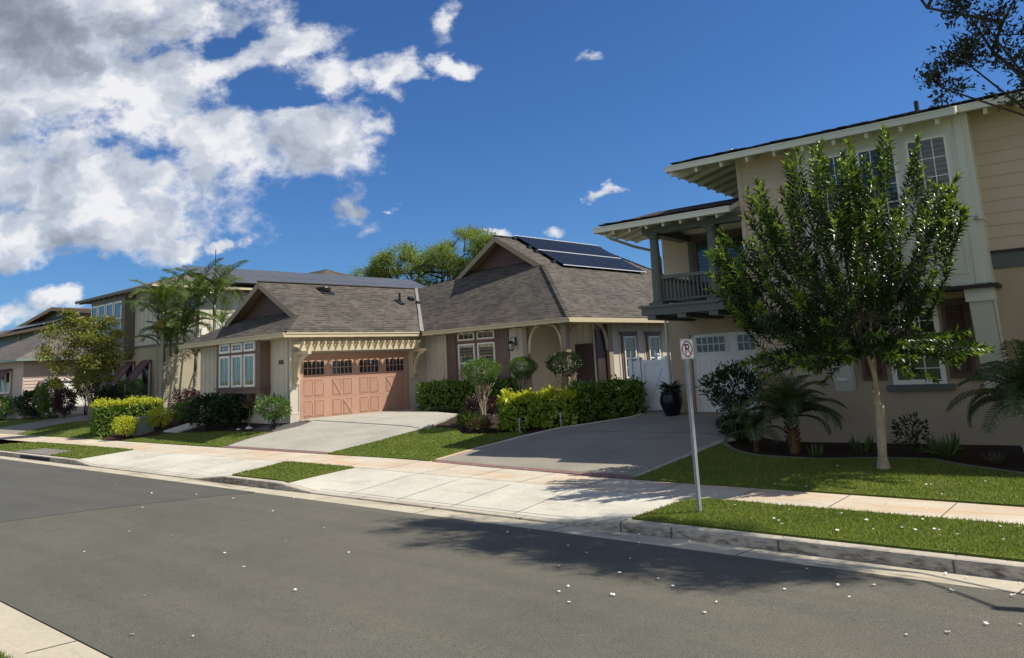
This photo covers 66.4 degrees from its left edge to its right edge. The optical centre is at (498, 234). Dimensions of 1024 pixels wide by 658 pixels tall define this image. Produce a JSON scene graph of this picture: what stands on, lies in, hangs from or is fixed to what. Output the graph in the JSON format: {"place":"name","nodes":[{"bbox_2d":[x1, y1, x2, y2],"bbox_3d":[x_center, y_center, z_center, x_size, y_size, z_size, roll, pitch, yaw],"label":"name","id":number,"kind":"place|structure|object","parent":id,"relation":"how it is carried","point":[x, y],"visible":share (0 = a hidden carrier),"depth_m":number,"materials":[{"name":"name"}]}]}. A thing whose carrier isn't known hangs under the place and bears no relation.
{"place":"outdoors","nodes":[
{"label":"outdoors","id":0,"kind":"place"},
{"bbox_2d":[0,638,31,657],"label":"kerb","id":1,"kind":"structure","parent":0,"point":[10,649],"depth_m":7.29,"materials":[{"name":"concrete"}]},
{"bbox_2d":[0,419,48,427],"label":"lawn","id":2,"kind":"structure","parent":0,"point":[4,423],"depth_m":45.84,"materials":[{"name":"green plant"}]},
{"bbox_2d":[0,411,93,433],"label":"driveway","id":3,"kind":"structure","parent":0,"point":[71,417],"depth_m":43.09,"materials":[{"name":"grey concrete"}]},
{"bbox_2d":[17,420,102,439],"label":"lawn","id":4,"kind":"structure","parent":0,"point":[76,433],"depth_m":38.25,"materials":[{"name":"green plant"}]},
{"bbox_2d":[32,308,129,425],"bbox_3d":[-20.471,6.676,38.643,2.700,6.130,4.668,-11,-13,41],"label":"street tree","id":5,"kind":"object","parent":4,"relation":"on","point":[102,361],"visible":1,"depth_m":38.60,"materials":[{"name":"green plant"}]},
{"bbox_2d":[0,442,133,458],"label":"lawn","id":6,"kind":"structure","parent":0,"point":[88,456],"depth_m":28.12,"materials":[{"name":"green plant"}]},
{"bbox_2d":[14,448,70,455],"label":"drain slab","id":7,"kind":"structure","parent":6,"relation":"on","point":[45,451],"depth_m":29.25,"materials":[{"name":"concrete"}]},
{"bbox_2d":[81,450,281,476],"bbox_3d":[-9.782,6.879,23.567,10.300,0.192,2.080,-11,-13,41],"label":"driveway apron","id":8,"kind":"object","parent":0,"point":[186,464],"visible":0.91,"depth_m":23.16,"materials":[{"name":"concrete"}]},
{"bbox_2d":[163,423,204,432],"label":"path","id":9,"kind":"structure","parent":0,"point":[182,428],"depth_m":32.49,"materials":[{"name":"concrete"}]},
{"bbox_2d":[122,431,268,447],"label":"lawn","id":10,"kind":"structure","parent":0,"point":[207,438],"depth_m":28.89,"materials":[{"name":"green plant"}]},
{"bbox_2d":[232,460,353,482],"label":"lawn","id":11,"kind":"structure","parent":0,"point":[298,479],"depth_m":18.89,"materials":[{"name":"green plant"}]},
{"bbox_2d":[229,409,457,454],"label":"driveway","id":12,"kind":"structure","parent":0,"point":[331,434],"depth_m":25.83,"materials":[{"name":"concrete"}]},
{"bbox_2d":[328,427,524,460],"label":"lawn","id":13,"kind":"structure","parent":0,"point":[430,441],"depth_m":22.08,"materials":[{"name":"green plant"}]},
{"bbox_2d":[290,468,690,519],"bbox_3d":[-0.670,5.066,15.430,9.600,0.192,2.070,-11,-13,41],"label":"driveway apron","id":14,"kind":"object","parent":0,"point":[570,503],"visible":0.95,"depth_m":14.76,"materials":[{"name":"concrete"}]},
{"bbox_2d":[0,439,1023,657],"bbox_3d":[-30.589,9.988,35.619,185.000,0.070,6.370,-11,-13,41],"label":"road","id":15,"kind":"structure","parent":0,"point":[167,579],"depth_m":8.57,"materials":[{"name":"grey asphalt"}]},
{"bbox_2d":[0,602,110,657],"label":"gutter","id":16,"kind":"object","parent":15,"relation":"on","point":[28,635],"visible":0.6,"depth_m":7.92,"materials":[{"name":"concrete"}]},
{"bbox_2d":[0,459,251,521],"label":"road patch","id":17,"kind":"object","parent":15,"relation":"on","point":[30,490],"visible":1,"depth_m":18.36,"materials":[{"name":"grey asphalt"}]},
{"bbox_2d":[0,456,1023,592],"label":"gutter","id":18,"kind":"object","parent":15,"relation":"on","point":[943,577],"visible":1,"depth_m":10.94,"materials":[{"name":"concrete"}]},
{"bbox_2d":[0,433,1023,524],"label":"pavement","id":19,"kind":"structure","parent":0,"point":[995,513],"depth_m":14.92,"materials":[{"name":"concrete"}]},
{"bbox_2d":[20,437,957,517],"bbox_3d":[-11.440,7.341,26.093,65.424,0.210,3.640,-11,-13,41],"label":"pavement joint","id":20,"kind":"object","parent":19,"relation":"on","point":[477,478],"visible":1,"depth_m":15.27,"materials":[{"name":"grey concrete"}]},
{"bbox_2d":[0,450,1023,580],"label":"kerb","id":21,"kind":"structure","parent":0,"point":[988,567],"depth_m":10.38,"materials":[{"name":"concrete"}]},
{"bbox_2d":[0,0,1023,331],"label":"sky","id":22,"kind":"structure","parent":0,"point":[139,139],"materials":[{"name":"blue"}]},
{"bbox_2d":[2,409,1023,471],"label":"ground","id":23,"kind":"structure","parent":0,"point":[974,456],"depth_m":17.61,"materials":[{"name":"brown soil"}]},
{"bbox_2d":[0,395,14,420],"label":"shrub","id":24,"kind":"object","parent":23,"relation":"on","point":[7,401],"visible":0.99,"depth_m":48.38,"materials":[{"name":"green plant"}]},
{"bbox_2d":[12,386,50,418],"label":"shrub","id":25,"kind":"object","parent":23,"relation":"on","point":[23,400],"visible":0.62,"depth_m":45.73,"materials":[{"name":"green plant"}]},
{"bbox_2d":[0,307,93,418],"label":"house","id":26,"kind":"structure","parent":23,"relation":"on","point":[21,368],"depth_m":50.76,"materials":[{"name":"pink"}]},
{"bbox_2d":[61,380,93,411],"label":"garage door","id":27,"kind":"structure","parent":26,"relation":"in","point":[80,407],"depth_m":50.67,"materials":[{"name":"white paint"}]},
{"bbox_2d":[32,376,64,418],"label":"shrub","id":28,"kind":"object","parent":23,"relation":"on","point":[42,402],"visible":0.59,"depth_m":44.56,"materials":[{"name":"green plant"}]},
{"bbox_2d":[50,385,78,417],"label":"shrub","id":29,"kind":"object","parent":23,"relation":"on","point":[71,402],"visible":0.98,"depth_m":43.92,"materials":[{"name":"purple plant"}]},
{"bbox_2d":[71,363,103,414],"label":"shrub","id":30,"kind":"object","parent":23,"relation":"on","point":[90,387],"visible":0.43,"depth_m":44.02,"materials":[{"name":"green plant"}]},
{"bbox_2d":[90,382,122,406],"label":"shrub","id":31,"kind":"object","parent":23,"relation":"on","point":[107,391],"visible":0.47,"depth_m":41.21,"materials":[{"name":"green plant"}]},
{"bbox_2d":[110,414,139,438],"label":"shrub","id":32,"kind":"object","parent":23,"relation":"on","point":[123,431],"visible":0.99,"depth_m":32.89,"materials":[{"name":"plant"}]},
{"bbox_2d":[88,394,164,436],"bbox_3d":[-17.012,8.255,35.833,3.159,1.868,2.339,3,-11,-31],"label":"hedge","id":33,"kind":"object","parent":23,"relation":"on","point":[103,417],"visible":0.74,"depth_m":35.04,"materials":[{"name":"green plant"}]},
{"bbox_2d":[125,378,145,404],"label":"topiary","id":34,"kind":"object","parent":23,"relation":"on","point":[140,385],"visible":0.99,"depth_m":40.90,"materials":[{"name":"green plant"}]},
{"bbox_2d":[129,416,153,435],"bbox_3d":[-15.289,8.200,33.576,0.860,0.750,0.760,-11,-13,41],"label":"utility box","id":35,"kind":"object","parent":23,"relation":"on","point":[142,427],"visible":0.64,"depth_m":33.24,"materials":[{"name":"metal"}]},
{"bbox_2d":[119,286,195,401],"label":"palm","id":36,"kind":"object","parent":23,"relation":"on","point":[156,308],"visible":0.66,"depth_m":40.26,"materials":[{"name":"green plant"}]},
{"bbox_2d":[143,404,173,429],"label":"shrub","id":37,"kind":"object","parent":23,"relation":"on","point":[159,422],"visible":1,"depth_m":33.48,"materials":[{"name":"green plant"}]},
{"bbox_2d":[128,268,212,415],"bbox_3d":[-17.203,5.542,39.941,5.288,7.601,4.117,-11,-13,41],"label":"palm","id":38,"kind":"object","parent":23,"relation":"on","point":[166,294],"visible":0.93,"depth_m":39.75,"materials":[{"name":"green plant"}]},
{"bbox_2d":[129,301,212,402],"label":"palm","id":39,"kind":"object","parent":23,"relation":"on","point":[190,314],"visible":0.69,"depth_m":40.16,"materials":[{"name":"green plant"}]},
{"bbox_2d":[164,401,199,423],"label":"shrub","id":40,"kind":"object","parent":23,"relation":"on","point":[176,415],"visible":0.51,"depth_m":33.89,"materials":[{"name":"green plant"}]},
{"bbox_2d":[167,387,199,408],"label":"shrub","id":41,"kind":"object","parent":23,"relation":"on","point":[185,392],"visible":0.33,"depth_m":37.12,"materials":[{"name":"purple plant"}]},
{"bbox_2d":[162,257,233,391],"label":"palm","id":42,"kind":"object","parent":23,"relation":"on","point":[195,288],"visible":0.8,"depth_m":40.71,"materials":[{"name":"green plant"}]},
{"bbox_2d":[177,391,232,430],"bbox_3d":[-11.694,7.046,31.175,2.191,1.609,1.630,0,-10,-15],"label":"shrub","id":43,"kind":"object","parent":23,"relation":"on","point":[201,400],"visible":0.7,"depth_m":31.01,"materials":[{"name":"green plant"}]},
{"bbox_2d":[172,259,248,330],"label":"palm","id":44,"kind":"object","parent":23,"relation":"on","point":[220,287],"visible":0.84,"depth_m":41.00,"materials":[{"name":"green plant"}]},
{"bbox_2d":[205,393,253,427],"bbox_3d":[-10.599,6.932,30.855,1.938,1.452,1.448,0,-10,-15],"label":"shrub","id":45,"kind":"object","parent":23,"relation":"on","point":[224,400],"visible":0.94,"depth_m":30.59,"materials":[{"name":"green plant"}]},
{"bbox_2d":[75,250,425,413],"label":"house","id":46,"kind":"structure","parent":23,"relation":"on","point":[140,363],"depth_m":43.77,"materials":[{"name":"beige siding"},{"name":"brown-grey shingle"},{"name":"mauve painted trim"}]},
{"bbox_2d":[113,301,121,330],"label":"window","id":47,"kind":"structure","parent":46,"relation":"in","point":[117,309],"depth_m":44.12,"materials":[{"name":"glass"}]},
{"bbox_2d":[141,362,149,395],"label":"window","id":48,"kind":"structure","parent":46,"relation":"in","point":[145,374],"depth_m":42.23,"materials":[{"name":"glass"}]},
{"bbox_2d":[254,393,292,428],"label":"shrub","id":49,"kind":"object","parent":23,"relation":"on","point":[274,415],"visible":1,"depth_m":28.44,"materials":[{"name":"green plant"}]},
{"bbox_2d":[221,446,328,453],"bbox_3d":[-7.203,6.845,24.871,6.000,0.066,0.170,-11,-13,41],"label":"brick edging","id":50,"kind":"object","parent":23,"relation":"on","point":[282,450],"visible":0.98,"depth_m":24.62,"materials":[{"name":"brick"}]},
{"bbox_2d":[253,421,306,431],"bbox_3d":[-8.064,7.080,28.826,2.250,0.304,1.150,-11,-13,41],"label":"gravel bed","id":51,"kind":"object","parent":23,"relation":"on","point":[279,426],"visible":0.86,"depth_m":28.68,"materials":[{"name":"grey gravel"}]},
{"bbox_2d":[310,269,350,275],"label":"house","id":52,"kind":"structure","parent":23,"relation":"on","point":[328,272],"depth_m":67.30,"materials":[{"name":"brown"}]},
{"bbox_2d":[344,223,498,285],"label":"kiawe tree","id":53,"kind":"object","parent":23,"relation":"on","point":[456,265],"visible":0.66,"depth_m":74.20,"materials":[{"name":"green plant"}]},
{"bbox_2d":[178,235,670,423],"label":"house","id":54,"kind":"structure","parent":23,"relation":"on","point":[312,350],"depth_m":31.92,"materials":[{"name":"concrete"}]},
{"bbox_2d":[219,356,229,387],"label":"window","id":55,"kind":"structure","parent":54,"relation":"in","point":[224,361],"depth_m":31.87,"materials":[{"name":"blue glass"}]},
{"bbox_2d":[231,355,242,386],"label":"window","id":56,"kind":"structure","parent":54,"relation":"in","point":[236,360],"depth_m":31.16,"materials":[{"name":"blue glass"}]},
{"bbox_2d":[243,354,254,386],"bbox_3d":[-9.683,5.286,30.457,0.850,1.260,0.067,-12,-13,43],"label":"window","id":57,"kind":"structure","parent":54,"relation":"in","point":[248,359],"depth_m":30.48,"materials":[{"name":"blue glass"}]},
{"bbox_2d":[303,354,404,418],"bbox_3d":[-5.682,6.004,31.293,0.073,2.300,4.940,-12,-13,43],"label":"garage door","id":58,"kind":"structure","parent":54,"relation":"in","point":[332,385],"depth_m":31.15,"materials":[{"name":"wood"}]},
{"bbox_2d":[457,332,474,340],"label":"window","id":59,"kind":"structure","parent":54,"relation":"in","point":[462,336],"depth_m":32.13,"materials":[{"name":"white paint"}]},
{"bbox_2d":[458,343,475,380],"bbox_3d":[-1.271,5.275,31.973,0.990,1.600,0.050,-12,-13,43],"label":"window","id":60,"kind":"structure","parent":54,"relation":"in","point":[465,351],"depth_m":32.10,"materials":[{"name":"glass"}]},
{"bbox_2d":[476,330,494,339],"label":"window","id":61,"kind":"structure","parent":54,"relation":"in","point":[490,334],"depth_m":31.34,"materials":[{"name":"white paint"}]},
{"bbox_2d":[477,342,496,379],"bbox_3d":[-0.454,5.101,31.176,0.990,1.600,0.050,-12,-13,43],"label":"window","id":62,"kind":"structure","parent":54,"relation":"in","point":[486,349],"depth_m":31.25,"materials":[{"name":"glass"}]},
{"bbox_2d":[575,329,608,383],"bbox_3d":[3.691,5.116,30.294,1.030,2.820,0.860,-12,-13,43],"label":"entry door","id":63,"kind":"structure","parent":54,"relation":"in","point":[586,372],"depth_m":29.97,"materials":[{"name":"brown wood"}]},
{"bbox_2d":[623,336,636,377],"bbox_3d":[5.255,4.856,31.037,0.050,1.630,0.780,-12,-13,43],"label":"window","id":64,"kind":"structure","parent":54,"relation":"in","point":[629,342],"depth_m":31.04,"materials":[{"name":"glass"}]},
{"bbox_2d":[648,336,660,359],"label":"window","id":65,"kind":"structure","parent":54,"relation":"in","point":[653,341],"depth_m":32.29,"materials":[{"name":"glass"}]},
{"bbox_2d":[413,375,524,411],"bbox_3d":[-1.022,6.183,30.484,5.044,1.437,1.214,-7,-11,25],"label":"hedge","id":66,"kind":"object","parent":23,"relation":"on","point":[437,395],"visible":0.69,"depth_m":30.56,"materials":[{"name":"green plant"}]},
{"bbox_2d":[454,408,483,429],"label":"grass tuft","id":67,"kind":"object","parent":23,"relation":"on","point":[462,417],"visible":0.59,"depth_m":23.61,"materials":[{"name":"green plant"}]},
{"bbox_2d":[462,392,497,418],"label":"shrub","id":68,"kind":"object","parent":23,"relation":"on","point":[490,409],"visible":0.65,"depth_m":24.46,"materials":[{"name":"purple plant"}]},
{"bbox_2d":[464,415,495,433],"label":"grass tuft","id":69,"kind":"object","parent":23,"relation":"on","point":[478,424],"visible":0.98,"depth_m":23.05,"materials":[{"name":"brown plant"}]},
{"bbox_2d":[458,357,502,429],"bbox_3d":[-0.501,4.863,23.908,1.370,2.227,1.328,-6,-10,17],"label":"topiary","id":70,"kind":"object","parent":23,"relation":"on","point":[473,378],"visible":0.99,"depth_m":23.82,"materials":[{"name":"green plant"}]},
{"bbox_2d":[506,356,538,392],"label":"topiary","id":71,"kind":"object","parent":23,"relation":"on","point":[524,372],"visible":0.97,"depth_m":27.99,"materials":[{"name":"green plant"}]},
{"bbox_2d":[432,460,637,479],"bbox_3d":[0.540,5.216,17.440,0.273,0.080,6.114,7,-13,-44],"label":"brick edging","id":72,"kind":"object","parent":23,"relation":"on","point":[616,476],"visible":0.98,"depth_m":16.87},
{"bbox_2d":[494,383,580,432],"bbox_3d":[1.185,5.177,23.482,2.652,1.410,1.488,-2,-10,-3],"label":"hedge","id":73,"kind":"object","parent":23,"relation":"on","point":[544,407],"visible":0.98,"depth_m":23.04,"materials":[{"name":"green plant"}]},
{"bbox_2d":[434,413,643,459],"bbox_3d":[1.223,5.555,21.736,6.914,0.672,0.828,3,-11,-30],"label":"concrete edging","id":74,"kind":"object","parent":23,"relation":"on","point":[451,455],"visible":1,"depth_m":21.66,"materials":[{"name":"grey concrete"}]},
{"bbox_2d":[545,351,583,389],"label":"topiary","id":75,"kind":"object","parent":23,"relation":"on","point":[559,373],"visible":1,"depth_m":26.98,"materials":[{"name":"green plant"}]},
{"bbox_2d":[567,374,649,422],"bbox_3d":[3.270,4.975,23.777,2.598,1.433,1.352,-1,-10,-13],"label":"hedge","id":76,"kind":"object","parent":23,"relation":"on","point":[599,400],"visible":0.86,"depth_m":23.43,"materials":[{"name":"green plant"}]},
{"bbox_2d":[627,356,671,410],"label":"gate","id":77,"kind":"structure","parent":23,"relation":"on","point":[653,373],"depth_m":24.20,"materials":[{"name":"white plastic"}]},
{"bbox_2d":[634,435,741,475],"bbox_3d":[4.381,4.832,17.257,0.329,0.378,4.913,-11,-13,41],"label":"concrete edging","id":78,"kind":"object","parent":23,"relation":"on","point":[731,439],"visible":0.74,"depth_m":17.16,"materials":[{"name":"grey concrete"}]},
{"bbox_2d":[695,359,764,427],"bbox_3d":[5.905,4.050,19.631,1.866,1.856,1.648,-11,-13,41],"label":"shrub","id":79,"kind":"object","parent":23,"relation":"on","point":[722,375],"visible":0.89,"depth_m":19.47,"materials":[{"name":"green plant"}]},
{"bbox_2d":[714,413,748,434],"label":"shrub","id":80,"kind":"object","parent":23,"relation":"on","point":[725,427],"visible":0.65,"depth_m":18.82,"materials":[{"name":"green plant"}]},
{"bbox_2d":[730,424,747,440],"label":"strap plant","id":81,"kind":"object","parent":23,"relation":"on","point":[736,436],"visible":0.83,"depth_m":18.47,"materials":[{"name":"green plant"}]},
{"bbox_2d":[720,394,788,451],"bbox_3d":[5.759,4.359,17.718,1.729,1.411,1.483,-11,-13,41],"label":"pygmy palm","id":82,"kind":"object","parent":23,"relation":"on","point":[753,420],"visible":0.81,"depth_m":17.64,"materials":[{"name":"green plant"}]},
{"bbox_2d":[737,368,847,453],"bbox_3d":[6.504,3.972,17.368,2.274,2.098,1.982,-11,-13,41],"label":"pygmy palm","id":83,"kind":"object","parent":23,"relation":"on","point":[789,398],"visible":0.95,"depth_m":17.23,"materials":[{"name":"green plant"}]},
{"bbox_2d":[593,88,1023,445],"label":"house","id":84,"kind":"structure","parent":23,"relation":"on","point":[980,144],"depth_m":17.46,"materials":[{"name":"beige paint"}]},
{"bbox_2d":[691,234,724,300],"bbox_3d":[6.150,1.055,22.893,0.850,2.030,0.050,-10,-12,37],"label":"balcony door","id":85,"kind":"structure","parent":84,"relation":"in","point":[699,244],"depth_m":23.07,"materials":[{"name":"blue glass"}]},
{"bbox_2d":[691,331,760,411],"bbox_3d":[6.707,3.906,22.259,2.440,2.250,0.065,-10,-12,37],"label":"garage door","id":86,"kind":"structure","parent":84,"relation":"in","point":[710,349],"depth_m":22.59,"materials":[{"name":"white paint"}]},
{"bbox_2d":[720,231,743,296],"bbox_3d":[6.838,0.933,22.366,0.850,2.030,0.050,-10,-12,37],"label":"balcony door","id":87,"kind":"structure","parent":84,"relation":"in","point":[738,235],"depth_m":22.50,"materials":[{"name":"blue glass"}]},
{"bbox_2d":[811,153,852,229],"bbox_3d":[7.764,-0.963,18.191,0.800,1.750,0.050,-10,-12,37],"label":"window","id":88,"kind":"structure","parent":84,"relation":"in","point":[833,159],"depth_m":18.22,"materials":[{"name":"white glass"}]},
{"bbox_2d":[856,144,903,223],"bbox_3d":[8.565,-1.105,17.576,0.800,1.750,0.050,-10,-12,37],"label":"window","id":89,"kind":"structure","parent":84,"relation":"in","point":[894,190],"depth_m":17.47,"materials":[{"name":"white glass"}]},
{"bbox_2d":[884,303,947,384],"bbox_3d":[9.237,2.429,17.357,1.060,1.750,0.050,-10,-12,37],"label":"window","id":90,"kind":"structure","parent":84,"relation":"in","point":[937,371],"depth_m":17.22,"materials":[{"name":"white paint"}]},
{"bbox_2d":[905,134,956,217],"bbox_3d":[9.366,-1.248,16.961,0.800,1.750,0.050,-10,-12,37],"label":"window","id":91,"kind":"structure","parent":84,"relation":"in","point":[935,156],"depth_m":16.97,"materials":[{"name":"grey glass"}]},
{"bbox_2d":[848,433,876,453],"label":"strap plant","id":92,"kind":"object","parent":23,"relation":"on","point":[855,446],"visible":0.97,"depth_m":16.11,"materials":[{"name":"green plant"}]},
{"bbox_2d":[773,444,991,449],"bbox_3d":[7.989,4.527,16.671,4.320,0.045,0.460,-10,-12,38],"label":"garden hose","id":93,"kind":"object","parent":23,"relation":"on","point":[872,448],"visible":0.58,"depth_m":16.87,"materials":[{"name":"rubber"}]},
{"bbox_2d":[890,412,934,455],"bbox_3d":[8.361,4.058,15.834,0.848,0.949,0.710,-11,-13,41],"label":"plumeria","id":94,"kind":"object","parent":23,"relation":"on","point":[911,446],"visible":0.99,"depth_m":15.78,"materials":[{"name":"green plant"}]},
{"bbox_2d":[912,429,970,457],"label":"strap plant","id":95,"kind":"object","parent":23,"relation":"on","point":[941,450],"visible":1,"depth_m":14.98,"materials":[{"name":"green plant"}]},
{"bbox_2d":[946,338,1023,434],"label":"pygmy palm","id":96,"kind":"object","parent":23,"relation":"on","point":[1014,397],"visible":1,"depth_m":14.13,"materials":[{"name":"green plant"}]},
{"bbox_2d":[979,450,1010,463],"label":"strap plant","id":97,"kind":"object","parent":23,"relation":"on","point":[993,459],"visible":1,"depth_m":14.07,"materials":[{"name":"green plant"}]},
{"bbox_2d":[442,410,762,475],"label":"driveway","id":98,"kind":"structure","parent":0,"point":[641,443],"depth_m":19.22,"materials":[{"name":"grey concrete"}]},
{"bbox_2d":[658,380,682,415],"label":"potted plant","id":99,"kind":"object","parent":98,"relation":"on","point":[671,401],"visible":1,"depth_m":22.30,"materials":[{"name":"black plant"}]},
{"bbox_2d":[632,497,1023,561],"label":"lawn","id":100,"kind":"structure","parent":0,"point":[935,550],"depth_m":10.10,"materials":[{"name":"green plant"}]},
{"bbox_2d":[680,338,701,511],"bbox_3d":[2.985,3.059,11.971,0.305,2.920,0.064,5,-12,-37],"label":"street sign","id":101,"kind":"object","parent":100,"relation":"on","point":[687,350],"visible":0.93,"depth_m":12.02,"materials":[{"name":"grey metal"}]},
{"bbox_2d":[914,0,1023,115],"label":"street tree","id":102,"kind":"object","parent":100,"relation":"on","point":[966,54],"visible":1,"depth_m":10.90,"materials":[{"name":"green plant"}]},
{"bbox_2d":[634,443,1023,506],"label":"lawn","id":103,"kind":"structure","parent":0,"point":[915,497],"depth_m":13.65,"materials":[{"name":"green plant"}]},
{"bbox_2d":[702,124,995,469],"bbox_3d":[6.506,1.225,14.989,4.896,6.557,3.814,-11,-13,41],"label":"lawn tree","id":104,"kind":"object","parent":103,"relation":"on","point":[830,335],"visible":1,"depth_m":14.30,"materials":[{"name":"green plant"}]},
{"bbox_2d":[721,442,1023,473],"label":"concrete edging","id":105,"kind":"object","parent":103,"relation":"on","point":[728,445],"visible":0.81,"depth_m":15.42,"materials":[{"name":"grey concrete"}]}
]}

